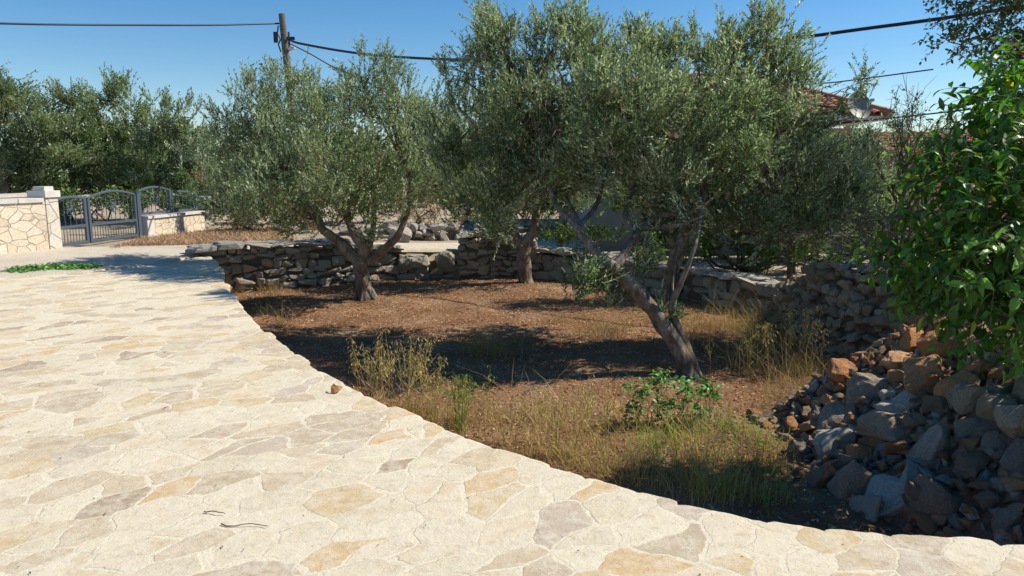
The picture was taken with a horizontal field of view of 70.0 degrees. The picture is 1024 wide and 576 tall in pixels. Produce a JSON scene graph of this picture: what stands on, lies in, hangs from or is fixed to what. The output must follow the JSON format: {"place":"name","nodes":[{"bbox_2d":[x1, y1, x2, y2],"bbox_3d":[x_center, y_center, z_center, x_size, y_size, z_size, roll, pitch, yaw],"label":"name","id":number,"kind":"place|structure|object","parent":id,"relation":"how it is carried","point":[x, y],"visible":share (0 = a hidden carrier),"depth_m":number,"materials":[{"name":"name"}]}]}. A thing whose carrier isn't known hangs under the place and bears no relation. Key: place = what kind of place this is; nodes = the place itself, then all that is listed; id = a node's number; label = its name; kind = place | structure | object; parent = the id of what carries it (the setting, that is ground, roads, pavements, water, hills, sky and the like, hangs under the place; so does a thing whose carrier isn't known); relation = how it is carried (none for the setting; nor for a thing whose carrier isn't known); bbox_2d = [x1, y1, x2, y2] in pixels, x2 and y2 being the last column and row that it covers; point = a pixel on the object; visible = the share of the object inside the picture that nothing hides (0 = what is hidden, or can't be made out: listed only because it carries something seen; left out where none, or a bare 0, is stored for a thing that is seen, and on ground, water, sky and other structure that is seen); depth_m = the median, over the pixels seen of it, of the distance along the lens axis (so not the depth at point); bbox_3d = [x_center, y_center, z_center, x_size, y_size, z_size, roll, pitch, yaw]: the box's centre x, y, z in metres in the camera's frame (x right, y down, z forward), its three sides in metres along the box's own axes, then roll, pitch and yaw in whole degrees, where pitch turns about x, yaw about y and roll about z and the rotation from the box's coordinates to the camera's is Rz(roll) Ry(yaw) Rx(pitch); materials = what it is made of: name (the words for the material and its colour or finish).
{"place":"outdoors","nodes":[
{"label":"outdoors","id":0,"kind":"place"},
{"bbox_2d":[0,240,586,277],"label":"road","id":1,"kind":"structure","parent":0,"point":[122,257],"depth_m":14.58,"materials":[{"name":"concrete"}]},
{"bbox_2d":[5,262,108,270],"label":"ground weed","id":2,"kind":"object","parent":1,"relation":"on","point":[65,265],"visible":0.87,"depth_m":12.63,"materials":[{"name":"green plant"}]},
{"bbox_2d":[0,256,1023,575],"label":"paving","id":3,"kind":"structure","parent":0,"point":[178,418],"depth_m":4.09,"materials":[{"name":"stone"}]},
{"bbox_2d":[0,0,1023,153],"label":"sky","id":4,"kind":"structure","parent":0,"point":[182,58],"materials":[{"name":"blue"}]},
{"bbox_2d":[12,178,1023,403],"bbox_3d":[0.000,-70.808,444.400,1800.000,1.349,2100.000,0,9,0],"label":"ground","id":5,"kind":"structure","parent":0,"point":[781,275],"depth_m":19.96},
{"bbox_2d":[0,198,48,253],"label":"boundary wall","id":6,"kind":"structure","parent":5,"relation":"on","point":[23,224],"depth_m":15.15,"materials":[{"name":"stone"}]},
{"bbox_2d":[27,186,62,248],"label":"gate pillar","id":7,"kind":"structure","parent":5,"relation":"on","point":[49,195],"depth_m":15.72,"materials":[{"name":"stone"}]},
{"bbox_2d":[58,196,89,245],"bbox_3d":[-9.964,-1.524,16.490,0.056,1.102,1.005,2,9,9],"label":"gate leaf","id":8,"kind":"object","parent":7,"relation":"attached to","point":[85,226],"visible":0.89,"depth_m":16.64,"materials":[{"name":"grey paint"}]},
{"bbox_2d":[0,58,103,193],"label":"olive tree","id":9,"kind":"object","parent":5,"relation":"on","point":[16,162],"visible":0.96,"depth_m":22.37,"materials":[{"name":"green plant"}]},
{"bbox_2d":[20,75,148,221],"bbox_3d":[-14.323,-4.563,24.097,4.709,4.804,2.820,0,9,0],"label":"olive tree","id":10,"kind":"object","parent":5,"relation":"on","point":[91,137],"visible":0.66,"depth_m":23.72,"materials":[{"name":"green plant"}]},
{"bbox_2d":[11,160,159,220],"bbox_3d":[-14.191,-3.213,24.774,8.215,2.765,4.942,8,12,40],"label":"shrub","id":11,"kind":"object","parent":5,"relation":"on","point":[102,200],"visible":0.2,"depth_m":22.32,"materials":[{"name":"green plant"}]},
{"bbox_2d":[72,62,182,218],"bbox_3d":[-13.130,-4.967,24.997,4.228,5.306,3.025,0,9,0],"label":"olive tree","id":12,"kind":"object","parent":5,"relation":"on","point":[111,90],"visible":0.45,"depth_m":24.58,"materials":[{"name":"green plant"}]},
{"bbox_2d":[132,192,142,237],"bbox_3d":[-9.590,-1.877,18.731,0.130,1.180,0.130,2,9,9],"label":"gate post","id":13,"kind":"object","parent":5,"relation":"on","point":[139,214],"visible":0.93,"depth_m":18.71,"materials":[{"name":"metal"}]},
{"bbox_2d":[86,190,138,241],"bbox_3d":[-9.736,-1.796,17.848,0.057,1.197,1.707,2,9,9],"label":"gate leaf","id":14,"kind":"object","parent":13,"relation":"attached to","point":[102,223],"visible":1,"depth_m":17.77,"materials":[{"name":"grey paint"}]},
{"bbox_2d":[141,210,205,237],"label":"wall","id":15,"kind":"structure","parent":5,"relation":"on","point":[169,223],"depth_m":19.94,"materials":[{"name":"stone"}]},
{"bbox_2d":[137,186,172,214],"bbox_3d":[-9.471,-2.340,19.387,0.057,0.732,1.358,2,9,9],"label":"railing","id":16,"kind":"object","parent":15,"relation":"on","point":[156,197],"visible":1,"depth_m":19.40,"materials":[{"name":"metal"}]},
{"bbox_2d":[112,83,242,211],"bbox_3d":[-10.800,-4.324,23.619,3.862,4.518,2.844,-4,10,-21],"label":"olive tree","id":17,"kind":"object","parent":5,"relation":"on","point":[180,178],"visible":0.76,"depth_m":23.30,"materials":[{"name":"green plant"}]},
{"bbox_2d":[124,148,267,213],"bbox_3d":[-10.619,-3.240,23.916,5.304,2.797,5.271,0,9,0],"label":"shrub","id":18,"kind":"object","parent":5,"relation":"on","point":[145,203],"visible":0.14,"depth_m":22.32,"materials":[{"name":"green plant"}]},
{"bbox_2d":[106,224,297,247],"bbox_3d":[-7.883,-1.391,18.941,4.433,0.145,5.213,-4,10,-25],"label":"verge straw","id":19,"kind":"object","parent":5,"relation":"on","point":[210,234],"visible":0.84,"depth_m":18.18,"materials":[{"name":"brown plant"}]},
{"bbox_2d":[191,165,325,231],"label":"shrub","id":20,"kind":"object","parent":5,"relation":"on","point":[235,222],"visible":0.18,"depth_m":20.20,"materials":[{"name":"green plant"}]},
{"bbox_2d":[273,13,310,230],"bbox_3d":[-6.143,-4.389,20.494,0.781,6.337,0.423,0,9,0],"label":"utility pole","id":21,"kind":"object","parent":5,"relation":"on","point":[284,40],"visible":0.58,"depth_m":20.08,"materials":[{"name":"brown wood"}]},
{"bbox_2d":[0,22,278,25],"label":"overhead cable","id":22,"kind":"object","parent":21,"relation":"attached to","point":[46,24],"visible":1,"depth_m":17.16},
{"bbox_2d":[289,7,1022,60],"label":"overhead cable","id":23,"kind":"object","parent":21,"relation":"attached to","point":[815,35],"visible":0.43,"depth_m":12.76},
{"bbox_2d":[185,238,404,292],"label":"dry stone wall","id":24,"kind":"structure","parent":5,"relation":"on","point":[306,263],"depth_m":15.43,"materials":[{"name":"stone"}]},
{"bbox_2d":[235,146,415,224],"bbox_3d":[-6.157,-2.687,23.831,6.171,3.988,2.860,0,9,0],"label":"shrub","id":25,"kind":"object","parent":5,"relation":"on","point":[383,208],"visible":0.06,"depth_m":23.66,"materials":[{"name":"green plant"}]},
{"bbox_2d":[387,226,412,242],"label":"boulder","id":26,"kind":"object","parent":5,"relation":"on","point":[407,234],"visible":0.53,"depth_m":19.16,"materials":[{"name":"stone"}]},
{"bbox_2d":[382,251,459,279],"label":"dry stone wall","id":27,"kind":"structure","parent":5,"relation":"on","point":[432,270],"depth_m":17.04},
{"bbox_2d":[409,254,429,267],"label":"boulder","id":28,"kind":"object","parent":27,"relation":"on","point":[419,261],"visible":0.95,"depth_m":16.78,"materials":[{"name":"stone"}]},
{"bbox_2d":[437,251,454,271],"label":"boulder","id":29,"kind":"object","parent":27,"relation":"on","point":[445,260],"visible":1,"depth_m":16.79,"materials":[{"name":"stone"}]},
{"bbox_2d":[395,184,473,227],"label":"shrub","id":30,"kind":"object","parent":5,"relation":"on","point":[421,218],"visible":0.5,"depth_m":22.75,"materials":[{"name":"green plant"}]},
{"bbox_2d":[337,219,572,240],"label":"rubble wall","id":31,"kind":"structure","parent":5,"relation":"on","point":[423,232],"depth_m":20.38,"materials":[{"name":"stone"}]},
{"bbox_2d":[412,144,568,222],"bbox_3d":[-0.189,-3.757,24.788,6.486,3.545,3.044,0,9,0],"label":"shrub","id":32,"kind":"object","parent":5,"relation":"on","point":[544,208],"visible":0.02,"depth_m":24.56,"materials":[{"name":"green plant"}]},
{"bbox_2d":[457,228,541,278],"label":"dry stone wall","id":33,"kind":"structure","parent":5,"relation":"on","point":[476,259],"depth_m":17.15,"materials":[{"name":"stone"}]},
{"bbox_2d":[15,113,991,200],"bbox_3d":[-0.645,-7.443,45.354,80.547,6.621,25.048,0,9,0],"label":"scrub","id":34,"kind":"object","parent":5,"relation":"on","point":[848,126],"visible":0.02,"depth_m":38.75,"materials":[{"name":"green plant"}]},
{"bbox_2d":[538,219,628,249],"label":"shrub","id":35,"kind":"object","parent":5,"relation":"on","point":[564,232],"visible":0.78,"depth_m":17.18,"materials":[{"name":"green plant"}]},
{"bbox_2d":[578,172,832,253],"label":"outbuilding","id":36,"kind":"structure","parent":5,"relation":"on","point":[610,218],"depth_m":18.39,"materials":[{"name":"concrete"}]},
{"bbox_2d":[559,73,893,239],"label":"tiled house","id":37,"kind":"structure","parent":5,"relation":"on","point":[877,110],"depth_m":21.57,"materials":[{"name":"tile"}]},
{"bbox_2d":[848,92,874,135],"bbox_3d":[8.998,-3.788,19.044,0.607,2.605,0.651,3,10,20],"label":"satellite dish","id":38,"kind":"object","parent":37,"relation":"attached to","point":[862,104],"visible":0.66,"depth_m":19.05,"materials":[{"name":"metal"}]},
{"bbox_2d":[593,114,907,259],"bbox_3d":[5.528,-2.431,16.871,7.334,3.655,2.490,0,9,0],"label":"shrub","id":39,"kind":"object","parent":5,"relation":"on","point":[615,206],"visible":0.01,"depth_m":16.87,"materials":[{"name":"green plant"}]},
{"bbox_2d":[629,186,900,274],"bbox_3d":[5.209,-1.168,14.419,3.102,2.098,5.621,-8,12,-41],"label":"shrub","id":40,"kind":"object","parent":5,"relation":"on","point":[766,266],"visible":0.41,"depth_m":14.59,"materials":[{"name":"green plant"}]},
{"bbox_2d":[751,220,935,279],"bbox_3d":[6.114,-0.589,13.219,1.851,1.379,4.759,-9,13,-44],"label":"brush pergola","id":41,"kind":"object","parent":5,"relation":"on","point":[791,270],"visible":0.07,"depth_m":13.34,"materials":[{"name":"brown wood"}]},
{"bbox_2d":[707,197,939,249],"bbox_3d":[5.021,-0.938,10.458,4.643,0.723,2.454,0,9,0],"label":"brushwood","id":42,"kind":"object","parent":41,"relation":"on","point":[861,225],"visible":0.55,"depth_m":10.18,"materials":[{"name":"brown plant"}]},
{"bbox_2d":[803,85,967,268],"bbox_3d":[5.575,-1.533,10.881,2.434,2.917,1.409,0,9,0],"label":"shrub","id":43,"kind":"object","parent":5,"relation":"on","point":[903,159],"visible":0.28,"depth_m":10.80,"materials":[{"name":"green plant"}]},
{"bbox_2d":[763,261,1023,360],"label":"dry stone wall","id":44,"kind":"structure","parent":5,"relation":"on","point":[837,289],"depth_m":9.93,"materials":[{"name":"stone"}]},
{"bbox_2d":[880,72,949,188],"bbox_3d":[5.874,-2.304,10.763,1.028,1.721,0.829,5,10,26],"label":"dead sapling","id":45,"kind":"object","parent":5,"relation":"on","point":[908,124],"visible":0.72,"depth_m":10.77,"materials":[{"name":"green plant"}]},
{"bbox_2d":[850,131,1019,247],"bbox_3d":[12.500,-2.830,20.195,5.200,3.138,3.626,0,9,0],"label":"annex","id":46,"kind":"object","parent":5,"relation":"on","point":[891,149],"visible":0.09,"depth_m":19.69,"materials":[{"name":"tile"}]},
{"bbox_2d":[912,0,1023,87],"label":"evergreen tree","id":47,"kind":"object","parent":5,"relation":"on","point":[1016,5],"visible":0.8,"depth_m":10.01,"materials":[{"name":"green plant"}]},
{"bbox_2d":[952,382,1023,474],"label":"dry stone wall","id":48,"kind":"structure","parent":5,"relation":"on","point":[994,419],"depth_m":5.32,"materials":[{"name":"stone"}]},
{"bbox_2d":[234,276,914,536],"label":"garden soil","id":49,"kind":"structure","parent":0,"point":[803,518],"depth_m":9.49,"materials":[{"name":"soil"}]},
{"bbox_2d":[161,30,470,300],"bbox_3d":[-3.636,-2.148,13.393,6.167,5.180,4.537,0,9,0],"label":"olive tree","id":50,"kind":"object","parent":49,"relation":"on","point":[361,147],"visible":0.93,"depth_m":13.17,"materials":[{"name":"green plant"}]},
{"bbox_2d":[346,339,400,402],"bbox_3d":[-1.470,0.893,8.023,0.495,0.739,0.563,7,12,37],"label":"wild oat","id":51,"kind":"object","parent":49,"relation":"on","point":[380,374],"visible":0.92,"depth_m":7.97,"materials":[{"name":"plant"}]},
{"bbox_2d":[376,329,442,413],"bbox_3d":[-1.095,0.862,7.612,0.542,0.935,0.633,-9,13,-43],"label":"wild oat","id":52,"kind":"object","parent":49,"relation":"on","point":[416,357],"visible":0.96,"depth_m":7.62,"materials":[{"name":"plant"}]},
{"bbox_2d":[412,356,457,423],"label":"wild oat","id":53,"kind":"object","parent":49,"relation":"on","point":[435,390],"visible":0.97,"depth_m":7.38,"materials":[{"name":"plant"}]},
{"bbox_2d":[436,365,494,436],"bbox_3d":[-0.440,1.089,7.070,0.631,0.662,0.494,0,9,0],"label":"wild oat","id":54,"kind":"object","parent":49,"relation":"on","point":[459,393],"visible":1,"depth_m":7.06,"materials":[{"name":"green plant"}]},
{"bbox_2d":[392,84,607,283],"bbox_3d":[-0.303,-2.222,15.885,4.675,4.490,2.827,0,9,0],"label":"olive tree","id":55,"kind":"object","parent":49,"relation":"on","point":[523,262],"visible":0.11,"depth_m":16.15,"materials":[{"name":"green plant"}]},
{"bbox_2d":[467,388,545,448],"bbox_3d":[-0.044,1.183,6.759,0.765,0.576,0.411,0,9,0],"label":"wild oat","id":56,"kind":"object","parent":49,"relation":"on","point":[512,413],"visible":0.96,"depth_m":6.76,"materials":[{"name":"plant"}]},
{"bbox_2d":[232,281,786,451],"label":"short dry grass","id":57,"kind":"structure","parent":49,"relation":"on","point":[496,348],"depth_m":10.82,"materials":[{"name":"plant"}]},
{"bbox_2d":[236,278,825,523],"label":"pebbles","id":58,"kind":"object","parent":49,"relation":"on","point":[684,499],"visible":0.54,"depth_m":10.18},
{"bbox_2d":[253,276,830,510],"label":"fallen twigs","id":59,"kind":"object","parent":49,"relation":"on","point":[560,372],"visible":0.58,"depth_m":11.13,"materials":[{"name":"wood"}]},
{"bbox_2d":[532,387,595,463],"bbox_3d":[0.497,1.198,6.596,0.779,0.599,0.479,-6,11,-31],"label":"wild oat","id":60,"kind":"object","parent":49,"relation":"on","point":[550,429],"visible":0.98,"depth_m":6.51,"materials":[{"name":"plant"}]},
{"bbox_2d":[562,375,622,461],"bbox_3d":[0.721,1.118,6.625,0.596,0.749,0.904,0,9,0],"label":"wild oat","id":61,"kind":"object","parent":49,"relation":"on","point":[604,411],"visible":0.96,"depth_m":6.57,"materials":[{"name":"plant"}]},
{"bbox_2d":[467,364,830,512],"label":"dry grass","id":62,"kind":"structure","parent":49,"relation":"on","point":[691,486],"depth_m":6.20,"materials":[{"name":"plant"}]},
{"bbox_2d":[405,0,897,379],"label":"olive tree","id":63,"kind":"object","parent":49,"relation":"on","point":[712,125],"visible":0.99,"depth_m":9.97,"materials":[{"name":"green plant"}]},
{"bbox_2d":[534,246,780,313],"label":"dry stone wall","id":64,"kind":"structure","parent":49,"relation":"on","point":[700,283],"depth_m":13.97,"materials":[{"name":"stone"}]},
{"bbox_2d":[619,367,725,431],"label":"leafy weed","id":65,"kind":"object","parent":49,"relation":"on","point":[660,378],"visible":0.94,"depth_m":7.30,"materials":[{"name":"green plant"}]},
{"bbox_2d":[616,382,833,515],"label":"green grass","id":66,"kind":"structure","parent":49,"relation":"on","point":[717,453],"depth_m":6.53,"materials":[{"name":"plant"}]},
{"bbox_2d":[702,307,795,374],"bbox_3d":[2.924,0.666,9.194,1.345,0.807,0.633,-4,10,-25],"label":"wild oat","id":67,"kind":"object","parent":49,"relation":"on","point":[751,340],"visible":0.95,"depth_m":9.13,"materials":[{"name":"plant"}]},
{"bbox_2d":[604,116,923,298],"bbox_3d":[4.825,-1.534,14.091,6.170,3.711,2.547,0,9,0],"label":"olive tree","id":68,"kind":"object","parent":49,"relation":"on","point":[682,248],"visible":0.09,"depth_m":14.09,"materials":[{"name":"green plant"}]},
{"bbox_2d":[695,284,878,411],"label":"tall dry grass","id":69,"kind":"structure","parent":49,"relation":"on","point":[780,343],"depth_m":9.73,"materials":[{"name":"plant"}]},
{"bbox_2d":[787,439,809,458],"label":"rubble stone","id":70,"kind":"object","parent":49,"relation":"on","point":[801,450],"visible":0.78,"depth_m":6.50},
{"bbox_2d":[757,303,845,375],"bbox_3d":[3.624,0.615,9.353,1.261,0.857,1.111,0,9,0],"label":"wild oat","id":71,"kind":"object","parent":49,"relation":"on","point":[790,330],"visible":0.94,"depth_m":9.26,"materials":[{"name":"plant"}]},
{"bbox_2d":[774,321,1023,544],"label":"earth bank","id":72,"kind":"structure","parent":0,"point":[976,530],"depth_m":5.24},
{"bbox_2d":[804,466,835,487],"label":"rubble stone","id":73,"kind":"object","parent":72,"relation":"on","point":[824,477],"visible":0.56,"depth_m":5.89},
{"bbox_2d":[812,424,859,458],"bbox_3d":[2.869,1.365,6.509,0.469,0.311,0.298,-3,10,-19],"label":"rubble stone","id":74,"kind":"object","parent":72,"relation":"on","point":[826,444],"visible":0.62,"depth_m":6.39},
{"bbox_2d":[816,403,856,429],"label":"rubble stone","id":75,"kind":"object","parent":72,"relation":"on","point":[832,415],"visible":0.48,"depth_m":6.81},
{"bbox_2d":[820,394,857,412],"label":"rubble stone","id":76,"kind":"object","parent":72,"relation":"on","point":[825,399],"visible":0.32,"depth_m":7.02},
{"bbox_2d":[846,372,888,408],"bbox_3d":[3.350,0.983,6.893,0.363,0.374,0.335,4,10,23],"label":"rubble stone","id":77,"kind":"object","parent":76,"relation":"on","point":[864,384],"visible":0.56,"depth_m":6.82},
{"bbox_2d":[826,358,861,384],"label":"rubble stone","id":78,"kind":"object","parent":72,"relation":"on","point":[837,371],"visible":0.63,"depth_m":7.26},
{"bbox_2d":[834,431,857,447],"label":"rubble stone","id":79,"kind":"object","parent":72,"relation":"on","point":[851,437],"visible":0.48,"depth_m":6.32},
{"bbox_2d":[826,460,872,499],"bbox_3d":[2.665,1.609,5.791,0.318,0.546,0.351,0,9,0],"label":"rubble stone","id":80,"kind":"object","parent":72,"relation":"on","point":[848,479],"visible":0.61,"depth_m":5.66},
{"bbox_2d":[846,443,873,463],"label":"rubble stone","id":81,"kind":"object","parent":72,"relation":"on","point":[858,450],"visible":0.51,"depth_m":6.04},
{"bbox_2d":[849,495,882,522],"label":"rubble stone","id":82,"kind":"object","parent":72,"relation":"on","point":[869,506],"visible":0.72,"depth_m":5.38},
{"bbox_2d":[858,435,887,449],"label":"rubble stone","id":83,"kind":"object","parent":72,"relation":"on","point":[872,442],"visible":0.49,"depth_m":6.09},
{"bbox_2d":[857,409,909,440],"bbox_3d":[3.219,1.174,6.136,0.492,0.271,0.440,-4,10,-21],"label":"rubble stone","id":84,"kind":"object","parent":72,"relation":"on","point":[884,425],"visible":0.58,"depth_m":6.07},
{"bbox_2d":[865,474,906,517],"bbox_3d":[2.821,1.607,5.494,0.414,0.330,0.354,5,10,26],"label":"rubble stone","id":85,"kind":"object","parent":72,"relation":"on","point":[889,489],"visible":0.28,"depth_m":5.44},
{"bbox_2d":[764,316,1023,545],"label":"rubble chips","id":86,"kind":"object","parent":72,"relation":"on","point":[1002,537],"visible":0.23,"depth_m":5.82,"materials":[{"name":"stone"}]},
{"bbox_2d":[883,440,907,454],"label":"rubble stone","id":87,"kind":"object","parent":86,"relation":"on","point":[891,447],"visible":0.97,"depth_m":5.81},
{"bbox_2d":[921,395,952,412],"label":"rubble stone","id":88,"kind":"object","parent":86,"relation":"on","point":[933,403],"visible":0.81,"depth_m":5.98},
{"bbox_2d":[999,476,1023,490],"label":"rubble stone","id":89,"kind":"object","parent":86,"relation":"on","point":[1014,483],"visible":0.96,"depth_m":4.92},
{"bbox_2d":[878,346,911,369],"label":"rubble stone","id":90,"kind":"object","parent":72,"relation":"on","point":[893,358],"visible":0.36,"depth_m":6.92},
{"bbox_2d":[886,368,903,383],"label":"rubble stone","id":91,"kind":"object","parent":72,"relation":"on","point":[897,374],"visible":0.45,"depth_m":6.69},
{"bbox_2d":[900,460,920,482],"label":"rubble stone","id":92,"kind":"object","parent":72,"relation":"on","point":[910,471],"visible":0.28,"depth_m":5.47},
{"bbox_2d":[899,327,925,351],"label":"rubble stone","id":93,"kind":"object","parent":72,"relation":"on","point":[910,338],"visible":0.43,"depth_m":7.04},
{"bbox_2d":[900,412,927,428],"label":"rubble stone","id":94,"kind":"object","parent":72,"relation":"on","point":[915,419],"visible":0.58,"depth_m":5.96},
{"bbox_2d":[907,479,921,500],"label":"rubble stone","id":95,"kind":"object","parent":72,"relation":"on","point":[914,490],"visible":0.35,"depth_m":5.25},
{"bbox_2d":[902,354,945,394],"bbox_3d":[3.685,0.849,6.459,0.519,0.518,0.362,0,9,0],"label":"rubble stone","id":96,"kind":"object","parent":72,"relation":"on","point":[916,369],"visible":0.51,"depth_m":6.37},
{"bbox_2d":[909,510,940,535],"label":"rubble stone","id":97,"kind":"object","parent":72,"relation":"on","point":[927,523],"visible":0.87,"depth_m":5.07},
{"bbox_2d":[905,423,950,460],"bbox_3d":[3.235,1.260,5.653,0.324,0.471,0.338,0,9,0],"label":"rubble stone","id":98,"kind":"object","parent":72,"relation":"on","point":[931,442],"visible":0.51,"depth_m":5.55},
{"bbox_2d":[902,474,961,521],"bbox_3d":[3.002,1.556,5.184,0.458,0.411,0.274,5,10,27],"label":"rubble stone","id":99,"kind":"object","parent":72,"relation":"on","point":[935,498],"visible":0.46,"depth_m":5.14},
{"bbox_2d":[842,27,1023,386],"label":"citrus tree","id":100,"kind":"object","parent":72,"relation":"on","point":[965,272],"visible":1,"depth_m":5.42,"materials":[{"name":"green plant"}]},
{"bbox_2d":[926,372,942,394],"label":"rubble stone","id":101,"kind":"object","parent":72,"relation":"on","point":[933,380],"visible":0.6,"depth_m":6.26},
{"bbox_2d":[916,328,954,357],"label":"rubble stone","id":102,"kind":"object","parent":72,"relation":"on","point":[923,342],"visible":0.28,"depth_m":6.67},
{"bbox_2d":[933,369,979,397],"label":"rubble stone","id":103,"kind":"object","parent":72,"relation":"on","point":[942,387],"visible":0.39,"depth_m":5.98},
{"bbox_2d":[958,437,981,451],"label":"rubble stone","id":104,"kind":"object","parent":72,"relation":"on","point":[971,444],"visible":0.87,"depth_m":5.39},
{"bbox_2d":[954,451,991,478],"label":"rubble stone","id":105,"kind":"object","parent":72,"relation":"on","point":[970,464],"visible":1,"depth_m":5.19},
{"bbox_2d":[963,359,994,376],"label":"rubble stone","id":106,"kind":"object","parent":72,"relation":"on","point":[977,367],"visible":0.48,"depth_m":6.04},
{"bbox_2d":[973,489,999,510],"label":"rubble stone","id":107,"kind":"object","parent":72,"relation":"on","point":[986,500],"visible":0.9,"depth_m":4.94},
{"bbox_2d":[991,508,1022,530],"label":"rubble stone","id":108,"kind":"object","parent":72,"relation":"on","point":[1005,519],"visible":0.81,"depth_m":4.76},
{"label":"rubble stone","id":109,"kind":"object","parent":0,"visible":0},
{"bbox_2d":[874,390,921,412],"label":"rubble stone","id":110,"kind":"object","parent":109,"relation":"on","point":[898,403],"visible":0.48,"depth_m":6.33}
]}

